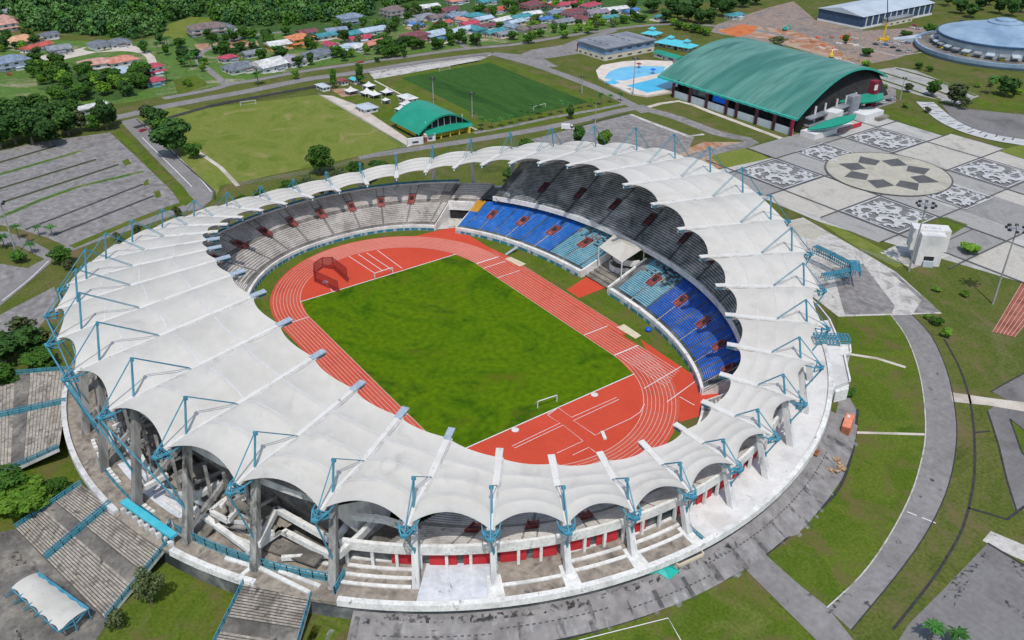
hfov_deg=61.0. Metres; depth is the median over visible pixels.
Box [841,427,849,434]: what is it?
container door
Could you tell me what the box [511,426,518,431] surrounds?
shot put circle
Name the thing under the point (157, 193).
grass verge
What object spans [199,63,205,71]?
tree
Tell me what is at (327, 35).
house
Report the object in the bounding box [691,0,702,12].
tree
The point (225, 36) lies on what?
tree
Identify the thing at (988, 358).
ground
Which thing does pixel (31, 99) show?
tree
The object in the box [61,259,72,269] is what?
tree
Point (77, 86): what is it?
tree
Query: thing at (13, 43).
tree
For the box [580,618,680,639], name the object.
field line
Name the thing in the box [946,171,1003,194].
plaza panel
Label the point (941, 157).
plaza panel
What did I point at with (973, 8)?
tree
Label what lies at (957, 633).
palm tree
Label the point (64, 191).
kerb
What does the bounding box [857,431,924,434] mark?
path
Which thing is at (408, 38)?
tree
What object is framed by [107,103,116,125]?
tree
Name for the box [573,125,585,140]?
tree
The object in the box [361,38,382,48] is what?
house
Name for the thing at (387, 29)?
tree
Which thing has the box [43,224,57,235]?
palm tree
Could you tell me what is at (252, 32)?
tree
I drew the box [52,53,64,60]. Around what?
tree
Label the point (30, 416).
outdoor staircase
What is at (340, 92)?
bare earth
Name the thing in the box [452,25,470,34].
house
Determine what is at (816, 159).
plaza panel
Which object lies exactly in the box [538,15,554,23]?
house
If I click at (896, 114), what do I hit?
verge
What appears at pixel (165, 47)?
tree
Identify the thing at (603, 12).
house
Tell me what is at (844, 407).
service road
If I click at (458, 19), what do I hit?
house
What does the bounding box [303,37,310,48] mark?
tree
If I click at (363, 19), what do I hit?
tree
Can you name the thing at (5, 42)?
tree
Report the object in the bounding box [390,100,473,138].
arched hall
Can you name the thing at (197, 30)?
house
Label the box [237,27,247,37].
tree
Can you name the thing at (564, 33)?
tree
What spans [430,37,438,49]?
tree
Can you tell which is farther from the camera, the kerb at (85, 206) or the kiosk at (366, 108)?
the kiosk at (366, 108)
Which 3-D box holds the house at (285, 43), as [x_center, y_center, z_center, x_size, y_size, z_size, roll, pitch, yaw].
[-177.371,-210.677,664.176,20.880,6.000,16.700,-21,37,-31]
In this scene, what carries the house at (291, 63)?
on the village ground at (19, 83)
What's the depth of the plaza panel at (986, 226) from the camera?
385.56 m
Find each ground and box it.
[0,0,1023,639]
[0,6,655,105]
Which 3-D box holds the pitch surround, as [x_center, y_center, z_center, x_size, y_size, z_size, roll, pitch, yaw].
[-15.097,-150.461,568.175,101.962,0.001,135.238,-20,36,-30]
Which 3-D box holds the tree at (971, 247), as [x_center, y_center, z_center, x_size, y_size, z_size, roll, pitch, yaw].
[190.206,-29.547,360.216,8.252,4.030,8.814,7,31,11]
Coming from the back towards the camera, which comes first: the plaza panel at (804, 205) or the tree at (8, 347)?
the plaza panel at (804, 205)
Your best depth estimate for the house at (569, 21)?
734.83 m
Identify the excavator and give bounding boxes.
[782,24,790,30]
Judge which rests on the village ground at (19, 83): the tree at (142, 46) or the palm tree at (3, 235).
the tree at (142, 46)
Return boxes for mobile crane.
[878,0,888,40]
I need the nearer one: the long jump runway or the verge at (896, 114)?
the long jump runway
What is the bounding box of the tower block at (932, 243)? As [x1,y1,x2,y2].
[906,223,951,267]
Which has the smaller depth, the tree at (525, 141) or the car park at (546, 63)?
the tree at (525, 141)
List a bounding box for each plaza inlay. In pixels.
[739,159,820,187]
[795,143,852,161]
[842,197,935,232]
[846,128,923,151]
[926,184,992,208]
[951,158,1023,186]
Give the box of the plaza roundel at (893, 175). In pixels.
[826,153,951,194]
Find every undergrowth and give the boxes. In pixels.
[17,0,973,39]
[36,63,145,100]
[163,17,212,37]
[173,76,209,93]
[192,35,305,49]
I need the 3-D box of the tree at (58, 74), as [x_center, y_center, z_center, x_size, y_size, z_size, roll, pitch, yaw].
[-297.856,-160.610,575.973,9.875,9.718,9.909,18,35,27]
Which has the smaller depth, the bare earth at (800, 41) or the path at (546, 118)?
the path at (546, 118)
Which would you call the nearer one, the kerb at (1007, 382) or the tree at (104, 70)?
the kerb at (1007, 382)
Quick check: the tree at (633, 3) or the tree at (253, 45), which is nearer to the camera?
the tree at (253, 45)
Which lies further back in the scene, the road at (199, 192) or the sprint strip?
the road at (199, 192)
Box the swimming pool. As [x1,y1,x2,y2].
[596,60,677,96]
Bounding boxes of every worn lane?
[0,156,90,175]
[0,168,95,189]
[5,185,89,203]
[6,196,93,217]
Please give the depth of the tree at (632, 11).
746.36 m
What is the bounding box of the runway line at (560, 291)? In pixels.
[495,253,621,333]
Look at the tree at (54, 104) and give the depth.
496.01 m
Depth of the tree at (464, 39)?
674.75 m
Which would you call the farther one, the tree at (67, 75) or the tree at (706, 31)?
the tree at (706, 31)
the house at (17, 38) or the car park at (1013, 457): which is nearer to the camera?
the car park at (1013, 457)
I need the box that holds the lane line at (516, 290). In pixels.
[273,237,675,465]
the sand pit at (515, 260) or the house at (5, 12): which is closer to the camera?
the sand pit at (515, 260)
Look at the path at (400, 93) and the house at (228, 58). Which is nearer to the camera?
the path at (400, 93)
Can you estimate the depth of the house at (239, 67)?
603.05 m
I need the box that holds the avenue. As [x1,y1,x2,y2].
[917,102,1023,144]
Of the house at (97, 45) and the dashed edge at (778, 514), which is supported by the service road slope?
the dashed edge at (778, 514)
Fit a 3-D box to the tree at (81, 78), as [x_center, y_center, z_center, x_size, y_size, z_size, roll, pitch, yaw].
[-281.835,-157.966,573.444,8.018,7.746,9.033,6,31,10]
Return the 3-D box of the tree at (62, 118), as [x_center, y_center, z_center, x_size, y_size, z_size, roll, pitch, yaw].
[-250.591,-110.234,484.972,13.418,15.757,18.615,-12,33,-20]
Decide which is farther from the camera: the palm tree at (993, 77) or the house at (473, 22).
the house at (473, 22)
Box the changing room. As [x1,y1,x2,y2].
[653,50,683,61]
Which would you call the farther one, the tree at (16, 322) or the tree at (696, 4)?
the tree at (696, 4)
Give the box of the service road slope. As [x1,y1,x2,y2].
[347,411,856,639]
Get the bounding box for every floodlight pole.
[0,200,15,250]
[430,77,434,103]
[469,92,474,117]
[632,57,638,95]
[899,77,906,99]
[908,200,936,271]
[991,223,1023,304]
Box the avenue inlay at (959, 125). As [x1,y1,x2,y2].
[919,101,1013,140]
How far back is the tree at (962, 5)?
769.84 m
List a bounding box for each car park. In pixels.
[0,132,178,245]
[0,264,27,288]
[0,287,58,360]
[515,45,578,66]
[516,114,693,158]
[712,1,936,64]
[862,86,895,107]
[899,544,1023,639]
[988,406,1023,509]
[992,374,1023,401]
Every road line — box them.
[2,261,47,300]
[142,137,191,186]
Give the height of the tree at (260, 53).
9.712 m
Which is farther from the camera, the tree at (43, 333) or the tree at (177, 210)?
the tree at (177, 210)
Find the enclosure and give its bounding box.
[675,550,703,566]
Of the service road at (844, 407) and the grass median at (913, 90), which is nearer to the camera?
the service road at (844, 407)
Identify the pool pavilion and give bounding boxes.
[642,26,661,38]
[655,35,683,48]
[675,39,698,51]
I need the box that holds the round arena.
[893,17,1023,70]
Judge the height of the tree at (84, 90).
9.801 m
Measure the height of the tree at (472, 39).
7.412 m
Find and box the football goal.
[534,395,557,407]
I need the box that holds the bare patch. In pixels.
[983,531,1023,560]
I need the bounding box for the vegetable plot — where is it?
[194,40,258,49]
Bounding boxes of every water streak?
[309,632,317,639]
[459,617,465,639]
[568,613,577,635]
[645,590,655,611]
[652,590,663,607]
[663,579,680,603]
[681,576,693,595]
[681,587,688,598]
[719,548,738,576]
[743,545,752,559]
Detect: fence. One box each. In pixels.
[208,85,314,105]
[238,146,406,184]
[318,93,406,147]
[368,54,485,73]
[860,248,909,263]
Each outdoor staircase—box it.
[0,366,71,471]
[14,480,166,619]
[212,579,311,639]
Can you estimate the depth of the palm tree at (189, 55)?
612.80 m
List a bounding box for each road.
[0,232,51,304]
[41,49,156,62]
[64,118,212,250]
[76,52,493,123]
[162,23,794,99]
[195,31,281,84]
[358,105,646,158]
[422,11,468,47]
[493,53,645,112]
[495,29,616,57]
[637,106,758,158]
[647,100,782,138]
[740,396,855,571]
[746,555,852,639]
[828,315,955,628]
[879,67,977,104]
[941,104,1023,138]
[951,392,1023,410]
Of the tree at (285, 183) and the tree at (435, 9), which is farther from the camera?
the tree at (435, 9)
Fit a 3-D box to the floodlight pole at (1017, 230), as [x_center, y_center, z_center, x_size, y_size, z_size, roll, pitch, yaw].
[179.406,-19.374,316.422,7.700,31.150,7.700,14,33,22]
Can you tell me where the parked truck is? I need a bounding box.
[561,123,573,129]
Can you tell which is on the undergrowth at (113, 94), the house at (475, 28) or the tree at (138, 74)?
the tree at (138, 74)
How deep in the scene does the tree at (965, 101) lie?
527.41 m
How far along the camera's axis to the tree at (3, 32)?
682.62 m
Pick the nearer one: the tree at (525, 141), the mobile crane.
the tree at (525, 141)
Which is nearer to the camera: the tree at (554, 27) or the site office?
the tree at (554, 27)
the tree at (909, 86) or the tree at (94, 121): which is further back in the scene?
the tree at (909, 86)
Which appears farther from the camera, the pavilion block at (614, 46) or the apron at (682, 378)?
the pavilion block at (614, 46)
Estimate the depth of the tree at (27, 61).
599.95 m
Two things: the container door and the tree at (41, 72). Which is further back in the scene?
the tree at (41, 72)
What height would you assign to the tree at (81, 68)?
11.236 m
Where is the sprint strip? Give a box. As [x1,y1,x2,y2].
[993,282,1023,336]
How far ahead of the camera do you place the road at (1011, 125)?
512.32 m
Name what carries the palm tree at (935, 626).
on the ground at (988, 358)
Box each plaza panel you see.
[729,172,781,195]
[750,133,840,157]
[766,190,835,217]
[778,153,827,175]
[787,177,876,209]
[796,144,853,162]
[819,211,895,241]
[828,138,887,152]
[881,194,955,215]
[893,142,978,169]
[901,227,1003,258]
[929,135,1000,156]
[942,210,1020,239]
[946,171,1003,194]
[959,196,1023,228]
[968,242,1023,281]
[983,151,1023,169]
[993,190,1023,205]
[1007,182,1023,194]
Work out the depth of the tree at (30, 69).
587.75 m
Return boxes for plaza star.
[840,156,937,190]
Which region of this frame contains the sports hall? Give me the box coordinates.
[657,37,889,139]
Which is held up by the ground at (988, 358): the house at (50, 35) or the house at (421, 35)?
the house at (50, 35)
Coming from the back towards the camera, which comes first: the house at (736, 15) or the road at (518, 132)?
the house at (736, 15)
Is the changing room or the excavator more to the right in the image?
the excavator
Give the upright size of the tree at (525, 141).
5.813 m
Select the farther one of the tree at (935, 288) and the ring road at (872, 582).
the tree at (935, 288)
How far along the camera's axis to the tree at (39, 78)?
575.04 m
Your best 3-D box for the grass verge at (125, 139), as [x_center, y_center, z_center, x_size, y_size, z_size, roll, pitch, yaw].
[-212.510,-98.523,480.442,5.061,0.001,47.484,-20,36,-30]
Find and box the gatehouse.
[423,132,435,141]
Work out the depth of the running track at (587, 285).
335.19 m
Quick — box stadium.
[44,125,861,618]
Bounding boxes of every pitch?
[194,95,405,181]
[302,255,631,447]
[403,63,586,122]
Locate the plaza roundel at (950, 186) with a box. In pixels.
[824,152,952,195]
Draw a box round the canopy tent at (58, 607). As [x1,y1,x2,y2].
[10,572,91,632]
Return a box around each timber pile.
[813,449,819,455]
[827,467,840,472]
[832,456,841,463]
[837,464,846,470]
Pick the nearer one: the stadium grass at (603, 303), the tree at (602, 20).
the stadium grass at (603, 303)
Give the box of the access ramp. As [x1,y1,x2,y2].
[505,246,517,254]
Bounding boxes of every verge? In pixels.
[69,200,190,247]
[113,130,140,152]
[122,159,130,165]
[138,107,238,194]
[139,155,171,182]
[154,190,160,197]
[169,184,193,205]
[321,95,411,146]
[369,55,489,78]
[488,101,621,133]
[711,147,768,167]
[820,222,904,266]
[883,108,953,134]
[918,217,966,234]
[1000,145,1023,158]
[1012,421,1023,452]
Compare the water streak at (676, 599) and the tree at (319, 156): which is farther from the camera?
the tree at (319, 156)
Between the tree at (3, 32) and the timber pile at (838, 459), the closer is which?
the timber pile at (838, 459)
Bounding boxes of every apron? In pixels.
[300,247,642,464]
[437,218,461,229]
[640,339,720,421]
[786,218,941,316]
[790,219,825,237]
[832,263,939,314]
[880,203,1022,267]
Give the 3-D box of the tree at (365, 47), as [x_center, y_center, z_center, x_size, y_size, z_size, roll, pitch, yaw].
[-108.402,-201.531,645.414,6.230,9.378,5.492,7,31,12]
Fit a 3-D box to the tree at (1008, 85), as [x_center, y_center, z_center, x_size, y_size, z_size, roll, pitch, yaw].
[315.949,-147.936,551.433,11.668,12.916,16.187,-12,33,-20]
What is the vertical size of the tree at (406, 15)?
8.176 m
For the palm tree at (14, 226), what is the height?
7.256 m
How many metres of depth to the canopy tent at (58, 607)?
198.11 m
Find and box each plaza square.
[740,160,820,188]
[796,144,850,162]
[841,197,936,233]
[848,128,921,151]
[925,185,992,209]
[950,159,1023,187]
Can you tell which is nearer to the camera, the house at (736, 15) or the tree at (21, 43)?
the tree at (21, 43)
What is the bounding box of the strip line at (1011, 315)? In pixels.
[993,283,1023,335]
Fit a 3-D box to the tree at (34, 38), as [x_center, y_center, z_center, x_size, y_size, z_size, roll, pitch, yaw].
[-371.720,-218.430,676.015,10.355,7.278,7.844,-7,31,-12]
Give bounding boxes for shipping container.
[840,413,854,434]
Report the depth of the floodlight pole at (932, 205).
334.72 m
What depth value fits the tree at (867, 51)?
641.52 m
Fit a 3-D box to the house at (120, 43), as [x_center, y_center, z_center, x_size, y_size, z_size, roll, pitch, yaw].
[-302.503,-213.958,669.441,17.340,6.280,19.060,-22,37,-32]
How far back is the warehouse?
739.83 m
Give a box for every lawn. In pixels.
[0,444,85,531]
[101,563,234,639]
[305,615,350,639]
[334,76,437,137]
[569,574,815,639]
[766,315,924,605]
[969,90,1023,111]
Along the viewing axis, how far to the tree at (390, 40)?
653.42 m
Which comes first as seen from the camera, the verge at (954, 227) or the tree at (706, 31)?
the verge at (954, 227)
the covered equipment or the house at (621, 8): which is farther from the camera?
the house at (621, 8)
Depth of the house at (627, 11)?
769.72 m
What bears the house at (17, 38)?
on the village ground at (19, 83)
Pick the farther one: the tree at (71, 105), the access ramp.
the tree at (71, 105)
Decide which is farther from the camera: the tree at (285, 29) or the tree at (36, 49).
the tree at (285, 29)
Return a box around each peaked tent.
[343,86,358,95]
[359,87,372,97]
[362,81,375,88]
[368,90,381,99]
[380,87,393,94]
[381,97,390,103]
[394,104,402,111]
[399,99,409,105]
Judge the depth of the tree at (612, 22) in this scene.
726.44 m
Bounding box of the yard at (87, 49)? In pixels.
[84,47,110,51]
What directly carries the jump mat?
on the running track infield at (628, 394)
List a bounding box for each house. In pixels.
[0,14,18,23]
[0,18,19,32]
[0,54,30,72]
[2,8,16,14]
[7,34,43,47]
[18,40,52,52]
[36,30,60,40]
[44,43,71,54]
[77,57,109,68]
[77,100,108,114]
[85,39,110,50]
[107,38,132,48]
[108,55,139,67]
[115,66,127,74]
[146,62,166,76]
[146,76,165,87]
[185,21,227,37]
[216,54,238,63]
[220,60,254,74]
[223,22,235,32]
[239,48,261,58]
[248,55,288,73]
[263,39,293,50]
[283,54,307,67]
[284,33,315,47]
[294,28,317,33]
[299,48,335,61]
[314,31,337,41]
[320,40,340,48]
[322,26,348,32]
[336,12,365,24]
[337,29,361,36]
[339,42,358,50]
[347,34,372,42]
[348,43,363,52]
[358,25,385,34]
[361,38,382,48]
[379,5,406,18]
[397,30,430,44]
[402,16,425,25]
[407,21,427,28]
[413,13,433,20]
[419,3,440,10]
[426,13,447,21]
[426,28,445,40]
[429,36,446,42]
[431,19,453,25]
[437,5,459,13]
[443,11,467,20]
[445,0,469,4]
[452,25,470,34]
[454,16,473,23]
[457,19,480,26]
[464,12,485,18]
[469,24,487,33]
[471,14,494,23]
[475,0,496,5]
[476,21,501,29]
[482,27,506,36]
[484,5,507,14]
[487,15,512,22]
[495,29,516,38]
[501,22,518,29]
[506,18,526,24]
[510,12,531,20]
[516,24,533,33]
[519,0,546,10]
[519,10,543,16]
[527,23,547,30]
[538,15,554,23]
[545,8,563,15]
[546,0,580,9]
[551,17,575,25]
[560,7,586,17]
[573,14,592,23]
[578,1,602,9]
[585,8,610,16]
[599,5,629,13]
[600,14,619,21]
[620,7,640,15]
[652,14,664,21]
[723,12,745,19]
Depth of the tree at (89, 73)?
573.89 m
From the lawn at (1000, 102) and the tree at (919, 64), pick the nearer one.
the lawn at (1000, 102)
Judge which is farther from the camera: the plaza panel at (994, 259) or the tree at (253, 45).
the tree at (253, 45)
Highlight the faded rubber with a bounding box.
[308,236,497,262]
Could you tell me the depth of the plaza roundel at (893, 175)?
437.86 m
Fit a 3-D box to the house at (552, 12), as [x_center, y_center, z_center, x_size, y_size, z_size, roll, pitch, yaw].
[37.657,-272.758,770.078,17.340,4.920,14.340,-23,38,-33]
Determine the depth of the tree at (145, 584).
198.13 m
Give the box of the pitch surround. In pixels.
[377,59,599,129]
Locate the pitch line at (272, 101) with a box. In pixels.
[196,96,395,177]
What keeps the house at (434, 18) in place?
on the village ground at (19, 83)
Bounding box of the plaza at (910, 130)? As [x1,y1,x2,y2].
[719,119,1023,281]
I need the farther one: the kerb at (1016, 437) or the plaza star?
the plaza star
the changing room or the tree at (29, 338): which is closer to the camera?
the tree at (29, 338)
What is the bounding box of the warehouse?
[817,0,934,29]
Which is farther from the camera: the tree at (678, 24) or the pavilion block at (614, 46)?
the tree at (678, 24)
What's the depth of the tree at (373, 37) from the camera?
675.24 m
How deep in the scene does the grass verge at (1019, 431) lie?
256.91 m
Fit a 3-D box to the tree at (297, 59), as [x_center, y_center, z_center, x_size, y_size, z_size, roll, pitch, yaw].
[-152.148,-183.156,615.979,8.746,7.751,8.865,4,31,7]
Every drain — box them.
[134,77,365,127]
[566,113,628,129]
[630,114,703,136]
[892,339,975,629]
[970,505,1023,519]
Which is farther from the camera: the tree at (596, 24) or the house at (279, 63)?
the tree at (596, 24)
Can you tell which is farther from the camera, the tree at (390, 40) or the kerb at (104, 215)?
the tree at (390, 40)
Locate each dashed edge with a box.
[375,633,491,637]
[500,607,607,628]
[628,575,709,608]
[709,452,826,562]
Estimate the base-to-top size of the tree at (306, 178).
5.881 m
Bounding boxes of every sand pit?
[506,257,524,265]
[618,324,640,338]
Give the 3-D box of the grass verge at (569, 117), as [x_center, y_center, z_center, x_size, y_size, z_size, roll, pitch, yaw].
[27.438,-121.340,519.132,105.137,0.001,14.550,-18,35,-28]
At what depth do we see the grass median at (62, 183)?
427.50 m
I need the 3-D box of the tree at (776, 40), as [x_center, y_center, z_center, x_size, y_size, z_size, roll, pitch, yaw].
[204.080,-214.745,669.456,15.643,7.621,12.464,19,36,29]
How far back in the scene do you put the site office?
737.16 m
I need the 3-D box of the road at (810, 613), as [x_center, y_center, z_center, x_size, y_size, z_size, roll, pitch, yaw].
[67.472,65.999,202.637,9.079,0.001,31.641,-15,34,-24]
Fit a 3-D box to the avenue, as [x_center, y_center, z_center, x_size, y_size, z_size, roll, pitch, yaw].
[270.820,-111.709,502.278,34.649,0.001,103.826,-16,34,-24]
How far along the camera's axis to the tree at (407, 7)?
764.94 m
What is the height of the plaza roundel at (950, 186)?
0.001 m
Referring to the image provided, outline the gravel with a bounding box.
[41,44,139,59]
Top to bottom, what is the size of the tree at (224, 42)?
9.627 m
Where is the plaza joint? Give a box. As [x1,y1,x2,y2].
[705,120,1023,282]
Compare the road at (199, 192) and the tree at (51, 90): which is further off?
the tree at (51, 90)
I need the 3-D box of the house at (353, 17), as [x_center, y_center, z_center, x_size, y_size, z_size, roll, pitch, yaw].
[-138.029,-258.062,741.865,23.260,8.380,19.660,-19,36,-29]
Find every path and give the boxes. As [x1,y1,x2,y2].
[199,151,239,185]
[374,80,477,129]
[473,103,623,133]
[850,353,905,367]
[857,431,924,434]
[861,252,921,314]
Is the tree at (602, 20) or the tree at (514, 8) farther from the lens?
the tree at (514, 8)
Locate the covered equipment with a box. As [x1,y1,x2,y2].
[645,327,651,331]
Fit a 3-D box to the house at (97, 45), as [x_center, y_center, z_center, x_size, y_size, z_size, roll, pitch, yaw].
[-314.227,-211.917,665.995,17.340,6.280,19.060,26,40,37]
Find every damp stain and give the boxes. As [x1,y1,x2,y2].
[470,612,500,620]
[545,599,579,612]
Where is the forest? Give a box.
[0,0,1012,38]
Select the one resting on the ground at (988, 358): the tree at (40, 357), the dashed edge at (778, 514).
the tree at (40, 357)
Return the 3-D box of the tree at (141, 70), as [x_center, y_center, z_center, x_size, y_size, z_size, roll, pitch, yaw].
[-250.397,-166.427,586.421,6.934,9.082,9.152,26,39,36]
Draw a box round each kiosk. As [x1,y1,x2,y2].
[315,83,330,91]
[336,78,349,85]
[348,76,359,84]
[354,102,377,113]
[396,93,417,101]
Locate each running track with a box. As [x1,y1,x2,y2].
[270,236,679,465]
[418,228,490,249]
[567,276,605,297]
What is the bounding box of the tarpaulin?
[650,565,678,579]
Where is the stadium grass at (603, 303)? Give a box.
[254,230,698,442]
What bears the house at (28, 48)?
on the village ground at (19, 83)
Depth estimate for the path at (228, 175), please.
444.53 m
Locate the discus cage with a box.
[313,257,347,292]
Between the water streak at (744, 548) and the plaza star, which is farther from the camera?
the plaza star
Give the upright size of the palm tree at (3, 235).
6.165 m
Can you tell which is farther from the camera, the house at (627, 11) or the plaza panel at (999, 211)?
the house at (627, 11)
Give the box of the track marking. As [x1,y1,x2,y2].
[293,250,694,454]
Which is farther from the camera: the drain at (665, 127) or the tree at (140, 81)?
the tree at (140, 81)
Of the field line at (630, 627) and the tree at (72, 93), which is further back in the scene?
the tree at (72, 93)
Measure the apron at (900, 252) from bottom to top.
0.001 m
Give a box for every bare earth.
[331,88,357,96]
[679,142,739,168]
[717,26,849,60]
[719,24,757,36]
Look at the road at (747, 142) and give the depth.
488.21 m
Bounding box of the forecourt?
[0,529,107,639]
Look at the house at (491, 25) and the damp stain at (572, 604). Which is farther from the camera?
the house at (491, 25)
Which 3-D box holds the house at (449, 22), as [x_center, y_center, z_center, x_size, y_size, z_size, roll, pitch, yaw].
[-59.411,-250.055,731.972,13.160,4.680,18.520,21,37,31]
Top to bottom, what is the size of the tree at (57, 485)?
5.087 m
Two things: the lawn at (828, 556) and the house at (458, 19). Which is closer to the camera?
the lawn at (828, 556)
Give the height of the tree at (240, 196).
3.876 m
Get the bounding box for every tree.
[0,33,10,38]
[0,39,9,49]
[0,97,28,114]
[0,112,20,143]
[0,115,17,148]
[0,233,8,248]
[0,330,17,362]
[0,362,19,384]
[0,463,28,513]
[0,473,52,517]
[1,29,11,35]
[4,101,30,112]
[4,316,37,331]
[4,325,44,353]
[9,249,26,262]
[10,40,19,47]
[10,223,21,238]
[13,108,43,144]
[14,93,48,108]
[15,40,27,48]
[17,344,54,368]
[20,28,29,33]
[23,59,34,69]
[23,241,35,253]
[24,65,40,75]
[26,52,41,59]
[27,34,40,43]
[29,59,42,71]
[30,46,40,52]
[30,101,54,119]
[32,117,59,145]
[32,224,42,235]
[34,71,46,76]
[35,73,47,84]
[37,330,50,347]
[41,60,51,68]
[43,66,65,81]
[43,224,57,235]
[43,476,72,497]
[45,86,64,99]
[45,245,71,262]
[46,52,53,63]
[47,100,65,112]
[50,107,75,135]
[51,55,63,61]
[51,90,67,100]
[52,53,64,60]
[53,69,64,80]
[55,61,67,71]
[58,77,67,88]
[60,60,70,70]
[61,71,72,86]
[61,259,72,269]
[62,97,78,111]
[66,89,79,100]
[71,83,84,99]
[72,110,85,131]
[76,63,90,74]
[76,84,90,100]
[77,61,92,66]
[77,74,89,82]
[83,80,92,94]
[84,70,96,84]
[84,115,100,130]
[89,73,100,84]
[89,98,111,129]
[94,74,106,82]
[95,81,110,94]
[99,67,111,73]
[103,607,123,629]
[106,77,115,88]
[107,68,120,74]
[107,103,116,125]
[108,75,117,89]
[111,232,122,241]
[116,77,129,88]
[116,79,134,96]
[123,73,136,85]
[127,65,136,71]
[130,566,165,605]
[131,75,149,88]
[133,61,151,74]
[133,224,142,232]
[134,72,145,76]
[136,67,146,74]
[137,41,146,53]
[137,104,147,118]
[143,106,168,126]
[148,117,191,155]
[152,118,170,125]
[154,33,162,43]
[161,44,168,54]
[170,206,181,216]
[173,37,185,47]
[174,37,182,46]
[175,48,188,55]
[176,55,184,64]
[183,143,201,158]
[185,54,193,67]
[185,79,191,85]
[190,49,200,58]
[197,57,207,62]
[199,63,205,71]
[203,28,210,39]
[207,33,217,40]
[211,45,218,53]
[217,40,229,45]
[217,44,229,54]
[221,33,229,41]
[227,47,238,54]
[229,31,239,41]
[234,42,243,51]
[234,194,248,198]
[237,26,247,38]
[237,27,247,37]
[245,27,256,38]
[248,42,256,49]
[251,70,262,84]
[253,189,264,195]
[255,49,265,59]
[260,28,272,34]
[260,31,268,39]
[263,33,274,41]
[274,46,288,56]
[278,180,300,188]
[279,25,290,33]
[290,70,298,78]
[291,56,303,66]
[295,174,314,183]
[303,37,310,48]
[304,33,314,40]
[304,144,334,174]
[306,52,313,63]
[309,41,317,49]
[327,167,347,177]
[329,44,340,57]
[329,68,335,88]
[333,18,340,25]
[337,29,348,42]
[339,50,347,61]
[341,21,351,28]
[345,161,364,171]
[347,48,355,56]
[354,34,362,42]
[355,63,362,84]
[358,16,366,27]
[362,42,370,51]
[367,160,387,166]
[371,35,381,39]
[373,43,383,51]
[375,39,383,44]
[376,19,387,25]
[378,47,391,57]
[382,0,389,7]
[383,38,394,46]
[384,25,392,36]
[388,22,397,29]
[388,44,400,56]
[392,15,398,22]
[394,39,402,45]
[398,35,406,42]
[400,42,406,51]
[401,5,409,11]
[403,11,410,19]
[405,35,415,46]
[408,7,418,16]
[410,38,421,48]
[411,23,422,30]
[412,5,420,13]
[419,40,425,46]
[430,5,440,13]
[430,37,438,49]
[437,39,442,48]
[438,21,447,26]
[444,31,454,45]
[455,31,462,41]
[458,28,465,35]
[461,36,466,43]
[468,36,477,42]
[470,33,481,44]
[471,5,483,12]
[487,6,497,15]
[496,22,503,26]
[502,0,510,7]
[502,167,510,179]
[506,30,518,39]
[509,0,515,6]
[510,5,518,14]
[518,138,533,145]
[522,34,535,43]
[527,30,536,35]
[531,20,539,24]
[536,29,544,36]
[551,23,557,32]
[559,23,567,30]
[560,30,569,38]
[566,104,574,115]
[570,3,579,7]
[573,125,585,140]
[575,23,583,30]
[584,25,593,32]
[593,13,602,20]
[593,21,599,30]
[596,129,612,144]
[597,17,606,25]
[597,92,603,105]
[608,19,617,25]
[619,15,630,23]
[629,9,636,20]
[630,0,636,7]
[634,13,642,22]
[637,14,647,20]
[643,0,661,12]
[660,8,671,22]
[664,0,680,10]
[670,1,685,18]
[670,18,676,25]
[674,21,683,29]
[679,3,695,21]
[683,23,689,30]
[689,24,700,32]
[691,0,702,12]
[694,8,707,23]
[696,26,706,33]
[703,28,711,35]
[706,7,717,22]
[710,0,718,8]
[716,0,731,16]
[729,0,737,12]
[737,0,751,7]
[768,36,788,44]
[842,34,849,41]
[847,387,855,395]
[861,48,873,55]
[861,60,870,65]
[900,30,912,35]
[904,83,913,91]
[915,62,922,68]
[920,617,946,639]
[924,23,937,31]
[924,314,931,318]
[926,66,933,71]
[926,80,942,95]
[931,316,944,324]
[933,286,941,290]
[940,327,952,335]
[945,82,968,105]
[945,625,971,639]
[952,0,969,13]
[959,96,973,109]
[960,241,981,252]
[960,290,970,296]
[966,2,979,17]
[975,0,988,7]
[988,75,1000,94]
[994,0,1010,13]
[996,75,1022,96]
[1007,0,1021,16]
[1019,0,1023,12]
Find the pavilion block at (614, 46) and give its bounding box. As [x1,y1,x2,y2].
[576,31,656,60]
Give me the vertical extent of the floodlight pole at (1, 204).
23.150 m
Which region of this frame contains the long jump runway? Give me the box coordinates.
[487,249,625,334]
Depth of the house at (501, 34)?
694.59 m
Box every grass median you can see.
[0,146,55,162]
[0,150,83,174]
[0,171,143,217]
[1,160,94,188]
[6,165,117,201]
[881,71,953,96]
[882,79,941,99]
[895,68,976,95]
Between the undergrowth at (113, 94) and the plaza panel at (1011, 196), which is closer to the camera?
the plaza panel at (1011, 196)
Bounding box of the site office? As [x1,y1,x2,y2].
[882,13,913,25]
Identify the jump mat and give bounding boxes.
[600,431,606,439]
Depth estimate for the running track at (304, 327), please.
296.97 m
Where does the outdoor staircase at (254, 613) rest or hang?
on the ground at (988, 358)
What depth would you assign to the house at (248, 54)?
638.95 m
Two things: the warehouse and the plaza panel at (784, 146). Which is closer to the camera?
the plaza panel at (784, 146)
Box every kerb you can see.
[0,146,54,161]
[0,159,96,188]
[1,171,142,216]
[2,150,82,173]
[5,164,118,200]
[26,184,143,229]
[55,195,153,234]
[136,119,215,198]
[556,572,740,639]
[766,409,858,554]
[827,315,925,607]
[851,318,956,629]
[987,411,1016,509]
[987,542,1023,565]
[991,373,1023,391]
[1009,419,1023,454]

